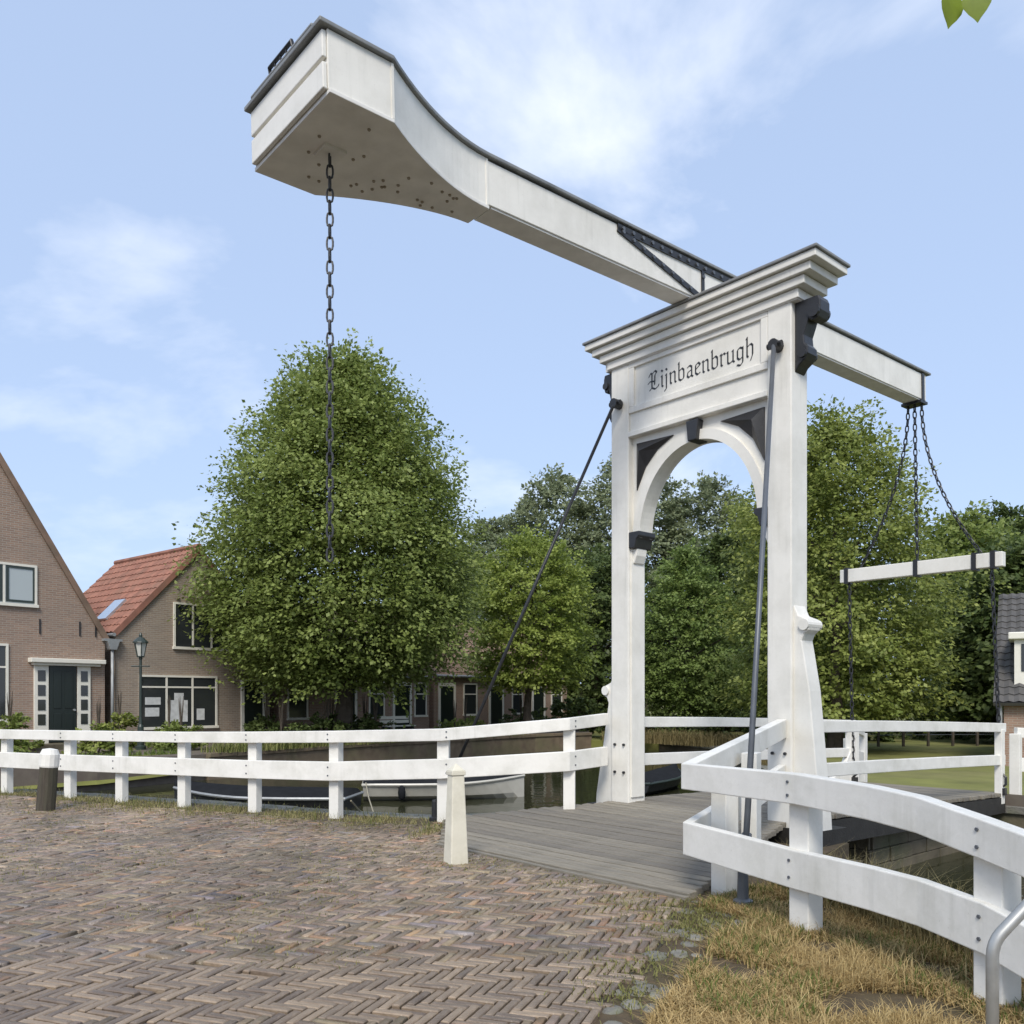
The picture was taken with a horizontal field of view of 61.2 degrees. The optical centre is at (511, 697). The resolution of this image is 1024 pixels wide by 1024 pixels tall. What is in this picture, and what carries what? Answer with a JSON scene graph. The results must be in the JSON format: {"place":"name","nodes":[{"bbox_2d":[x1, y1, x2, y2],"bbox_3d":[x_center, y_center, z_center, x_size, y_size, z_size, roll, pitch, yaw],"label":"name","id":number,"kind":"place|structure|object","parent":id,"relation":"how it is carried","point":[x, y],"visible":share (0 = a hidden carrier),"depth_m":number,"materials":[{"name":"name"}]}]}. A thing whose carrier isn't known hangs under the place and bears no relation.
{"place":"outdoors","nodes":[
{"label":"outdoors","id":0,"kind":"place"},
{"bbox_2d":[0,753,176,789],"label":"lawn bank","id":1,"kind":"structure","parent":0,"point":[93,782],"depth_m":21.47,"materials":[{"name":"green plant"}]},
{"bbox_2d":[77,748,193,756],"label":"bank grass","id":2,"kind":"structure","parent":1,"relation":"on","point":[153,752],"depth_m":23.88,"materials":[{"name":"green plant"}]},
{"bbox_2d":[0,729,588,791],"bbox_3d":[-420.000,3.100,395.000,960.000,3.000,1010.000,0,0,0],"label":"ground","id":3,"kind":"structure","parent":0,"point":[24,777],"depth_m":21.81,"materials":[{"name":"plant"}]},
{"bbox_2d":[0,692,44,752],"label":"shrub","id":4,"kind":"object","parent":3,"relation":"on","point":[15,720],"visible":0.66,"depth_m":24.72,"materials":[{"name":"green plant"}]},
{"bbox_2d":[0,453,109,750],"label":"brick house","id":5,"kind":"structure","parent":3,"relation":"on","point":[53,633],"depth_m":26.53,"materials":[{"name":"brick"}]},
{"bbox_2d":[0,643,8,722],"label":"window","id":6,"kind":"structure","parent":5,"relation":"in","point":[4,648],"depth_m":25.75,"materials":[{"name":"beige paint"}]},
{"bbox_2d":[0,562,38,607],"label":"window","id":7,"kind":"structure","parent":5,"relation":"in","point":[18,582],"depth_m":26.04,"materials":[{"name":"beige paint"}]},
{"bbox_2d":[49,666,75,742],"bbox_3d":[-14.009,0.210,27.024,0.130,2.380,0.810,0,0,39],"label":"door","id":8,"kind":"structure","parent":5,"relation":"in","point":[62,679],"depth_m":27.01,"materials":[{"name":"wood"}]},
{"bbox_2d":[102,638,122,730],"bbox_3d":[-13.025,-0.125,28.188,0.240,3.550,0.600,0,0,39],"label":"downpipe","id":9,"kind":"object","parent":5,"relation":"attached to","point":[112,645],"visible":0.82,"depth_m":28.13,"materials":[{"name":"metal"}]},
{"bbox_2d":[61,698,134,753],"bbox_3d":[-11.762,0.903,24.491,1.792,1.941,1.473,0,0,0],"label":"shrub","id":10,"kind":"object","parent":3,"relation":"on","point":[88,746],"visible":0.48,"depth_m":24.32,"materials":[{"name":"green plant"}]},
{"bbox_2d":[103,690,138,747],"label":"shrub","id":11,"kind":"object","parent":3,"relation":"on","point":[119,720],"visible":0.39,"depth_m":27.62,"materials":[{"name":"green plant"}]},
{"bbox_2d":[131,632,149,749],"bbox_3d":[-11.350,-0.190,26.450,0.444,3.580,0.444,0,0,45],"label":"street lamp","id":12,"kind":"object","parent":3,"relation":"on","point":[140,642],"visible":0.98,"depth_m":26.41,"materials":[{"name":"black metal"}]},
{"bbox_2d":[144,695,187,747],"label":"shrub","id":13,"kind":"object","parent":3,"relation":"on","point":[176,722],"visible":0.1,"depth_m":27.44,"materials":[{"name":"green plant"}]},
{"bbox_2d":[83,543,269,744],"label":"shop house","id":14,"kind":"structure","parent":3,"relation":"on","point":[130,599],"depth_m":30.19,"materials":[{"name":"brown brick"}]},
{"bbox_2d":[142,675,218,729],"bbox_3d":[-11.545,0.170,30.076,0.120,1.860,2.960,0,0,39],"label":"window","id":15,"kind":"structure","parent":14,"relation":"in","point":[200,707],"depth_m":30.11,"materials":[{"name":"beige paint"}]},
{"bbox_2d":[172,602,229,651],"bbox_3d":[-10.997,-2.485,30.746,0.120,1.630,2.250,0,0,39],"label":"window","id":16,"kind":"structure","parent":14,"relation":"in","point":[180,641],"depth_m":30.37,"materials":[{"name":"beige paint"}]},
{"bbox_2d":[244,681,262,731],"bbox_3d":[-9.685,0.450,32.367,0.060,2.100,0.800,0,0,39],"label":"door","id":17,"kind":"structure","parent":14,"relation":"in","point":[251,709],"depth_m":32.28,"materials":[{"name":"wood"}]},
{"bbox_2d":[145,696,208,750],"bbox_3d":[-10.002,0.929,26.345,1.706,1.940,1.834,0,0,36],"label":"shrub","id":18,"kind":"object","parent":3,"relation":"on","point":[162,745],"visible":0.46,"depth_m":26.21,"materials":[{"name":"green plant"}]},
{"bbox_2d":[243,693,283,731],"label":"shrub","id":19,"kind":"object","parent":3,"relation":"on","point":[266,723],"visible":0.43,"depth_m":30.05,"materials":[{"name":"green plant"}]},
{"bbox_2d":[253,696,310,743],"bbox_3d":[-7.358,0.899,28.352,2.197,1.987,2.142,0,0,-34],"label":"shrub","id":20,"kind":"object","parent":3,"relation":"on","point":[293,726],"visible":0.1,"depth_m":28.34,"materials":[{"name":"green plant"}]},
{"bbox_2d":[291,697,356,730],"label":"shrub","id":21,"kind":"object","parent":3,"relation":"on","point":[331,715],"visible":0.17,"depth_m":30.73,"materials":[{"name":"green plant"}]},
{"bbox_2d":[287,699,363,730],"bbox_3d":[-6.263,0.814,29.534,2.650,1.998,2.799,0,0,0],"label":"shrub","id":22,"kind":"object","parent":3,"relation":"on","point":[337,725],"visible":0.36,"depth_m":29.47,"materials":[{"name":"green plant"}]},
{"bbox_2d":[164,328,500,729],"bbox_3d":[-6.322,-5.569,31.075,11.898,14.624,12.034,0,0,0],"label":"lime tree","id":23,"kind":"object","parent":3,"relation":"on","point":[390,512],"visible":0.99,"depth_m":28.48,"materials":[{"name":"green plant"}]},
{"bbox_2d":[270,605,432,730],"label":"row house","id":24,"kind":"structure","parent":3,"relation":"on","point":[302,711],"depth_m":36.92,"materials":[{"name":"red brick"}]},
{"bbox_2d":[286,683,309,719],"bbox_3d":[-8.485,0.110,34.290,0.120,1.580,1.060,0,0,39],"label":"window","id":25,"kind":"structure","parent":24,"relation":"in","point":[299,711],"depth_m":34.26,"materials":[{"name":"beige paint"}]},
{"bbox_2d":[368,682,384,715],"bbox_3d":[-5.858,0.110,37.505,0.120,1.580,0.960,0,0,39],"label":"window","id":26,"kind":"structure","parent":24,"relation":"in","point":[381,709],"depth_m":37.50,"materials":[{"name":"beige paint"}]},
{"bbox_2d":[392,682,411,728],"bbox_3d":[-4.912,0.460,38.670,0.070,2.280,1.160,0,0,39],"label":"door","id":27,"kind":"structure","parent":24,"relation":"in","point":[397,710],"depth_m":38.71,"materials":[{"name":"green paint"}]},
{"bbox_2d":[413,682,427,716],"bbox_3d":[-4.180,0.110,39.553,0.120,1.580,0.860,0,0,39],"label":"window","id":28,"kind":"structure","parent":24,"relation":"in","point":[420,704],"depth_m":39.57,"materials":[{"name":"beige paint"}]},
{"bbox_2d":[353,695,387,729],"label":"shrub","id":29,"kind":"object","parent":3,"relation":"on","point":[358,721],"visible":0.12,"depth_m":32.01,"materials":[{"name":"green plant"}]},
{"bbox_2d":[354,697,403,729],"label":"shrub","id":30,"kind":"object","parent":3,"relation":"on","point":[374,723],"visible":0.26,"depth_m":30.90,"materials":[{"name":"green plant"}]},
{"bbox_2d":[203,732,591,779],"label":"quay wall","id":31,"kind":"structure","parent":3,"relation":"on","point":[498,745],"depth_m":31.60,"materials":[{"name":"brick"}]},
{"bbox_2d":[198,734,525,752],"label":"quay weeds","id":32,"kind":"object","parent":31,"relation":"on","point":[232,747],"visible":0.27,"depth_m":25.85,"materials":[{"name":"green plant"}]},
{"bbox_2d":[379,716,415,728],"bbox_3d":[-4.631,1.185,35.143,0.450,0.830,1.600,0,0,39],"label":"bench","id":33,"kind":"object","parent":3,"relation":"on","point":[397,721],"visible":0.53,"depth_m":35.22,"materials":[{"name":"beige paint"}]},
{"bbox_2d":[433,701,472,728],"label":"shrub","id":34,"kind":"object","parent":3,"relation":"on","point":[446,723],"visible":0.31,"depth_m":34.73,"materials":[{"name":"green plant"}]},
{"bbox_2d":[448,697,485,727],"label":"shrub","id":35,"kind":"object","parent":3,"relation":"on","point":[466,721],"visible":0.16,"depth_m":37.76,"materials":[{"name":"green plant"}]},
{"bbox_2d":[436,516,538,625],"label":"background tree","id":36,"kind":"object","parent":3,"relation":"on","point":[486,544],"visible":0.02,"depth_m":64.96,"materials":[{"name":"green plant"}]},
{"bbox_2d":[427,623,566,728],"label":"row house","id":37,"kind":"structure","parent":3,"relation":"on","point":[494,710],"depth_m":42.49,"materials":[{"name":"red brick"}]},
{"bbox_2d":[438,683,455,725],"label":"door","id":38,"kind":"structure","parent":37,"relation":"in","point":[445,702],"depth_m":40.87,"materials":[{"name":"green paint"}]},
{"bbox_2d":[463,683,476,715],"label":"window","id":39,"kind":"structure","parent":37,"relation":"in","point":[469,689],"depth_m":42.21,"materials":[{"name":"beige paint"}]},
{"bbox_2d":[488,685,503,724],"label":"door","id":40,"kind":"structure","parent":37,"relation":"in","point":[495,705],"depth_m":43.63,"materials":[{"name":"green paint"}]},
{"bbox_2d":[511,686,522,714],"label":"window","id":41,"kind":"structure","parent":37,"relation":"in","point":[515,702],"depth_m":44.98,"materials":[{"name":"beige paint"}]},
{"bbox_2d":[531,687,544,720],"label":"door","id":42,"kind":"structure","parent":37,"relation":"in","point":[538,700],"depth_m":46.32,"materials":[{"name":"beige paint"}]},
{"bbox_2d":[499,692,545,722],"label":"shrub","id":43,"kind":"object","parent":3,"relation":"on","point":[533,714],"visible":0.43,"depth_m":40.24,"materials":[{"name":"green plant"}]},
{"bbox_2d":[456,523,602,721],"bbox_3d":[0.675,-3.019,38.507,6.671,9.474,7.084,0,0,0],"label":"young lime tree","id":44,"kind":"object","parent":3,"relation":"on","point":[499,631],"visible":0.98,"depth_m":37.21,"materials":[{"name":"green plant"}]},
{"bbox_2d":[483,462,611,685],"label":"background tree","id":45,"kind":"object","parent":3,"relation":"on","point":[525,508],"visible":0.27,"depth_m":62.31,"materials":[{"name":"green plant"}]},
{"bbox_2d":[0,795,744,1023],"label":"pavement","id":46,"kind":"structure","parent":0,"point":[449,947],"depth_m":5.91,"materials":[{"name":"brick"}]},
{"bbox_2d":[36,748,59,810],"bbox_3d":[-6.524,1.208,12.158,0.260,0.985,0.254,4,-1,-17],"label":"bollard","id":47,"kind":"object","parent":46,"relation":"on","point":[49,759],"visible":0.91,"depth_m":12.06,"materials":[{"name":"brown wood"}]},
{"bbox_2d":[0,784,467,846],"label":"verge grass","id":48,"kind":"structure","parent":46,"relation":"on","point":[218,810],"depth_m":11.98,"materials":[{"name":"plant"}]},
{"bbox_2d":[0,803,824,1022],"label":"joint weeds","id":49,"kind":"object","parent":46,"relation":"on","point":[685,926],"visible":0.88,"depth_m":6.08,"materials":[{"name":"green plant"}]},
{"bbox_2d":[444,763,467,864],"bbox_3d":[-0.535,1.155,8.250,0.189,1.050,0.189,0,0,-29],"label":"white bollard","id":50,"kind":"object","parent":46,"relation":"on","point":[455,848],"visible":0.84,"depth_m":8.19,"materials":[{"name":"beige paint"}]},
{"bbox_2d":[0,0,1023,690],"label":"sky","id":51,"kind":"structure","parent":0,"point":[152,279],"materials":[{"name":"blue"}]},
{"bbox_2d":[8,793,1022,1023],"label":"ground","id":52,"kind":"structure","parent":0,"point":[624,1017],"depth_m":4.96,"materials":[{"name":"soil"}]},
{"bbox_2d":[13,789,483,818],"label":"quay wall","id":53,"kind":"structure","parent":52,"relation":"on","point":[279,807],"depth_m":12.64,"materials":[{"name":"stone"}]},
{"bbox_2d":[0,713,607,821],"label":"white fence","id":54,"kind":"object","parent":52,"relation":"on","point":[335,770],"visible":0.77,"depth_m":11.45,"materials":[{"name":"paint"}]},
{"bbox_2d":[620,879,1023,1023],"bbox_3d":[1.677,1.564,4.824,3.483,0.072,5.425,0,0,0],"label":"dry grass","id":55,"kind":"structure","parent":52,"relation":"on","point":[684,1004],"depth_m":4.80,"materials":[{"name":"beige plant"}]},
{"bbox_2d":[681,719,1023,1010],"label":"white railing","id":56,"kind":"object","parent":52,"relation":"on","point":[805,870],"visible":0.82,"depth_m":5.34,"materials":[{"name":"paint"}]},
{"bbox_2d":[750,838,1023,983],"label":"bank plants","id":57,"kind":"object","parent":52,"relation":"on","point":[892,923],"visible":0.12,"depth_m":5.92,"materials":[{"name":"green plant"}]},
{"bbox_2d":[941,0,991,28],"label":"overhanging tree","id":58,"kind":"object","parent":52,"relation":"on","point":[952,10],"visible":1,"depth_m":2.51,"materials":[{"name":"green plant"}]},
{"bbox_2d":[986,899,1023,1023],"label":"tube handrail","id":59,"kind":"object","parent":52,"relation":"on","point":[1009,924],"visible":1,"depth_m":2.98,"materials":[{"name":"silver metal"}]},
{"bbox_2d":[80,750,1023,940],"bbox_3d":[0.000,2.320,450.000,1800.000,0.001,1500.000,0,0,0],"label":"water","id":60,"kind":"structure","parent":0,"point":[543,790],"depth_m":19.65,"materials":[{"name":"brown liquid"}]},
{"bbox_2d":[173,780,363,809],"bbox_3d":[-5.293,2.179,18.399,4.055,0.803,1.570,0,0,8],"label":"dark boat","id":61,"kind":"object","parent":60,"relation":"on","point":[308,797],"visible":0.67,"depth_m":17.89,"materials":[{"name":"metal"}]},
{"bbox_2d":[362,774,524,800],"bbox_3d":[-1.549,2.078,19.952,3.756,0.843,1.666,0,0,-8],"label":"white boat","id":62,"kind":"object","parent":60,"relation":"on","point":[498,786],"visible":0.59,"depth_m":19.43,"materials":[{"name":"white plastic"}]},
{"bbox_2d":[645,764,680,794],"bbox_3d":[3.597,2.118,21.794,1.270,0.763,3.255,0,0,30],"label":"green boat","id":63,"kind":"object","parent":60,"relation":"on","point":[661,779],"visible":0.54,"depth_m":21.13,"materials":[{"name":"metal"}]},
{"bbox_2d":[848,815,991,869],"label":"bridge pier","id":64,"kind":"structure","parent":60,"relation":"in","point":[914,848],"depth_m":11.74,"materials":[{"name":"stone"}]},
{"bbox_2d":[435,782,1004,902],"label":"bridge deck","id":65,"kind":"structure","parent":64,"relation":"on","point":[637,845],"depth_m":9.35,"materials":[{"name":"grey wood"}]},
{"bbox_2d":[582,242,850,830],"bbox_3d":[2.326,-1.448,10.542,0.720,6.595,3.412,0,0,-41],"label":"portal","id":66,"kind":"object","parent":65,"relation":"on","point":[684,377],"visible":0.97,"depth_m":10.05,"materials":[{"name":"white paint"}]},
{"bbox_2d":[429,405,613,821],"bbox_3d":[0.139,-1.114,11.264,2.425,5.448,0.150,0,0,-3],"label":"stay rod","id":67,"kind":"object","parent":66,"relation":"attached to","point":[433,818],"visible":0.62,"depth_m":11.22,"materials":[{"name":"black metal"}]},
{"bbox_2d":[244,15,930,408],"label":"balance beam","id":68,"kind":"structure","parent":66,"relation":"on","point":[370,119],"depth_m":7.79,"materials":[{"name":"white paint"}]},
{"bbox_2d":[326,153,333,562],"bbox_3d":[-1.532,-2.861,7.282,0.054,3.459,0.054,0,0,45],"label":"chain","id":69,"kind":"object","parent":68,"relation":"hanging from","point":[329,332],"visible":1,"depth_m":7.28,"materials":[{"name":"black metal"}]},
{"bbox_2d":[859,407,909,567],"bbox_3d":[6.387,-3.562,14.875,0.063,2.641,0.947,0,0,-35],"label":"chain","id":70,"kind":"object","parent":68,"relation":"hanging from","point":[894,488],"visible":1,"depth_m":14.71,"materials":[{"name":"black metal"}]},
{"bbox_2d":[840,550,1005,584],"bbox_3d":[6.783,-2.155,14.487,0.170,0.280,2.680,0,0,-41],"label":"spreader bar","id":71,"kind":"object","parent":70,"relation":"hanging from","point":[975,561],"visible":1,"depth_m":14.32,"materials":[{"name":"white paint"}]},
{"bbox_2d":[847,582,854,760],"bbox_3d":[6.043,-0.423,15.421,0.163,3.262,0.067,0,0,-30],"label":"chain","id":72,"kind":"object","parent":71,"relation":"hanging from","point":[850,651],"visible":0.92,"depth_m":15.41,"materials":[{"name":"black metal"}]},
{"bbox_2d":[990,569,1000,722],"bbox_3d":[7.615,-0.422,13.605,0.207,3.261,0.072,0,0,4],"label":"chain","id":73,"kind":"object","parent":71,"relation":"hanging from","point":[995,647],"visible":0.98,"depth_m":13.60,"materials":[{"name":"black metal"}]},
{"bbox_2d":[912,405,918,559],"bbox_3d":[6.746,-3.570,14.455,0.153,2.622,0.062,0,0,-41],"label":"chain","id":74,"kind":"object","parent":68,"relation":"hanging from","point":[915,480],"visible":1,"depth_m":14.45,"materials":[{"name":"black metal"}]},
{"bbox_2d":[920,404,982,553],"bbox_3d":[7.117,-3.562,14.033,0.962,2.640,0.057,0,0,43],"label":"chain","id":75,"kind":"object","parent":68,"relation":"hanging from","point":[966,533],"visible":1,"depth_m":14.15,"materials":[{"name":"black metal"}]},
{"bbox_2d":[733,344,775,904],"bbox_3d":[2.279,-1.146,8.008,0.148,5.472,3.249,0,0,20],"label":"stay rod","id":76,"kind":"object","parent":66,"relation":"attached to","point":[742,889],"visible":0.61,"depth_m":7.70,"materials":[{"name":"grey metal"}]},
{"bbox_2d":[645,717,855,780],"bbox_3d":[3.881,0.968,13.614,6.032,1.414,0.110,0,0,-41],"label":"deck railing","id":77,"kind":"object","parent":65,"relation":"on","point":[846,753],"visible":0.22,"depth_m":12.59,"materials":[{"name":"white paint"}]},
{"bbox_2d":[823,720,1005,803],"bbox_3d":[5.505,0.968,11.739,6.032,1.414,0.110,0,0,-41],"label":"deck railing","id":78,"kind":"object","parent":65,"relation":"attached to","point":[997,760],"visible":0.59,"depth_m":11.71,"materials":[{"name":"white paint"}]},
{"bbox_2d":[573,699,1023,794],"bbox_3d":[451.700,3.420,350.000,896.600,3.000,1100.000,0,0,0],"label":"park ground","id":79,"kind":"structure","parent":0,"point":[979,778],"depth_m":28.07,"materials":[{"name":"green plant"}]},
{"bbox_2d":[531,691,607,733],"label":"hedge","id":80,"kind":"object","parent":79,"relation":"on","point":[579,707],"visible":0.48,"depth_m":40.98,"materials":[{"name":"green plant"}]},
{"bbox_2d":[526,539,672,728],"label":"background tree","id":81,"kind":"object","parent":79,"relation":"on","point":[602,577],"visible":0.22,"depth_m":49.75,"materials":[{"name":"green plant"}]},
{"bbox_2d":[549,452,701,709],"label":"background tree","id":82,"kind":"object","parent":79,"relation":"on","point":[601,496],"visible":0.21,"depth_m":60.60,"materials":[{"name":"green plant"}]},
{"bbox_2d":[595,700,694,738],"bbox_3d":[6.180,1.107,39.600,4.790,2.458,3.492,0,0,0],"label":"hedge","id":83,"kind":"object","parent":79,"relation":"on","point":[656,711],"visible":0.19,"depth_m":39.33,"materials":[{"name":"green plant"}]},
{"bbox_2d":[599,729,767,765],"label":"reeds","id":84,"kind":"object","parent":79,"relation":"on","point":[684,738],"visible":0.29,"depth_m":34.73,"materials":[{"name":"green plant"}]},
{"bbox_2d":[645,536,751,728],"bbox_3d":[8.223,-2.824,41.023,7.007,9.708,6.637,0,0,0],"label":"linden tree","id":85,"kind":"object","parent":79,"relation":"on","point":[685,560],"visible":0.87,"depth_m":39.77,"materials":[{"name":"green plant"}]},
{"bbox_2d":[645,470,755,710],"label":"background tree","id":86,"kind":"object","parent":79,"relation":"on","point":[709,487],"visible":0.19,"depth_m":61.59,"materials":[{"name":"green plant"}]},
{"bbox_2d":[651,524,767,730],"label":"background tree","id":87,"kind":"object","parent":79,"relation":"on","point":[718,557],"visible":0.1,"depth_m":48.84,"materials":[{"name":"green plant"}]},
{"bbox_2d":[659,744,767,769],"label":"quay wall","id":88,"kind":"structure","parent":79,"relation":"on","point":[673,748],"depth_m":35.54,"materials":[{"name":"stone"}]},
{"bbox_2d":[691,706,767,738],"bbox_3d":[10.556,1.162,38.560,5.082,2.471,3.058,0,0,0],"label":"hedge","id":89,"kind":"object","parent":79,"relation":"on","point":[729,713],"visible":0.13,"depth_m":38.31,"materials":[{"name":"green plant"}]},
{"bbox_2d":[720,475,872,688],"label":"background tree","id":90,"kind":"object","parent":79,"relation":"on","point":[745,500],"visible":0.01,"depth_m":58.84,"materials":[{"name":"green plant"}]},
{"bbox_2d":[736,530,902,719],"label":"background tree","id":91,"kind":"object","parent":79,"relation":"on","point":[874,603],"visible":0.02,"depth_m":44.25,"materials":[{"name":"green plant"}]},
{"bbox_2d":[691,394,1018,747],"bbox_3d":[11.280,-4.213,30.658,9.836,12.524,9.589,0,0,0],"label":"maple tree","id":92,"kind":"object","parent":79,"relation":"on","point":[821,460],"visible":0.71,"depth_m":28.84,"materials":[{"name":"green plant"}]},
{"bbox_2d":[843,732,866,781],"bbox_3d":[6.902,1.250,17.338,0.410,1.539,3.510,0,0,19],"label":"wing fence","id":93,"kind":"object","parent":79,"relation":"on","point":[861,745],"visible":0.23,"depth_m":17.25,"materials":[{"name":"white paint"}]},
{"bbox_2d":[823,701,909,741],"bbox_3d":[14.814,1.066,37.958,4.724,2.521,2.844,0,0,0],"label":"hedge","id":94,"kind":"object","parent":79,"relation":"on","point":[887,736],"visible":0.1,"depth_m":37.39,"materials":[{"name":"green plant"}]},
{"bbox_2d":[873,690,964,739],"bbox_3d":[19.137,0.796,40.672,5.740,2.844,3.641,0,0,0],"label":"hedge","id":95,"kind":"object","parent":79,"relation":"on","point":[919,735],"visible":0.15,"depth_m":39.70,"materials":[{"name":"green plant"}]},
{"bbox_2d":[877,722,1002,746],"bbox_3d":[17.359,1.495,34.084,8.480,1.050,0.080,0,0,-8],"label":"park fence","id":96,"kind":"object","parent":79,"relation":"on","point":[952,734],"visible":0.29,"depth_m":33.98,"materials":[{"name":"brown wood"}]},
{"bbox_2d":[879,500,1023,735],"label":"background tree","id":97,"kind":"object","parent":79,"relation":"on","point":[976,529],"visible":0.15,"depth_m":44.06,"materials":[{"name":"green plant"}]},
{"bbox_2d":[904,496,1023,685],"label":"background tree","id":98,"kind":"object","parent":79,"relation":"on","point":[1002,511],"visible":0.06,"depth_m":49.31,"materials":[{"name":"green plant"}]},
{"bbox_2d":[919,533,1023,742],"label":"background tree","id":99,"kind":"object","parent":79,"relation":"on","point":[976,647],"visible":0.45,"depth_m":35.32,"materials":[{"name":"green plant"}]},
{"bbox_2d":[992,805,1023,828],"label":"quay wall","id":100,"kind":"structure","parent":79,"relation":"on","point":[1013,815],"depth_m":13.61,"materials":[{"name":"stone"}]},
{"bbox_2d":[993,593,1023,765],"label":"dormer house","id":101,"kind":"structure","parent":79,"relation":"on","point":[1010,635],"depth_m":24.47,"materials":[{"name":"grey brick"}]},
{"bbox_2d":[1005,794,1023,806],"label":"ramp","id":102,"kind":"structure","parent":79,"relation":"on","point":[1014,800],"depth_m":13.63,"materials":[{"name":"brick"}]},
{"bbox_2d":[1009,727,1023,794],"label":"wing fence","id":103,"kind":"object","parent":79,"relation":"on","point":[1016,764],"visible":0.91,"depth_m":13.72,"materials":[{"name":"white paint"}]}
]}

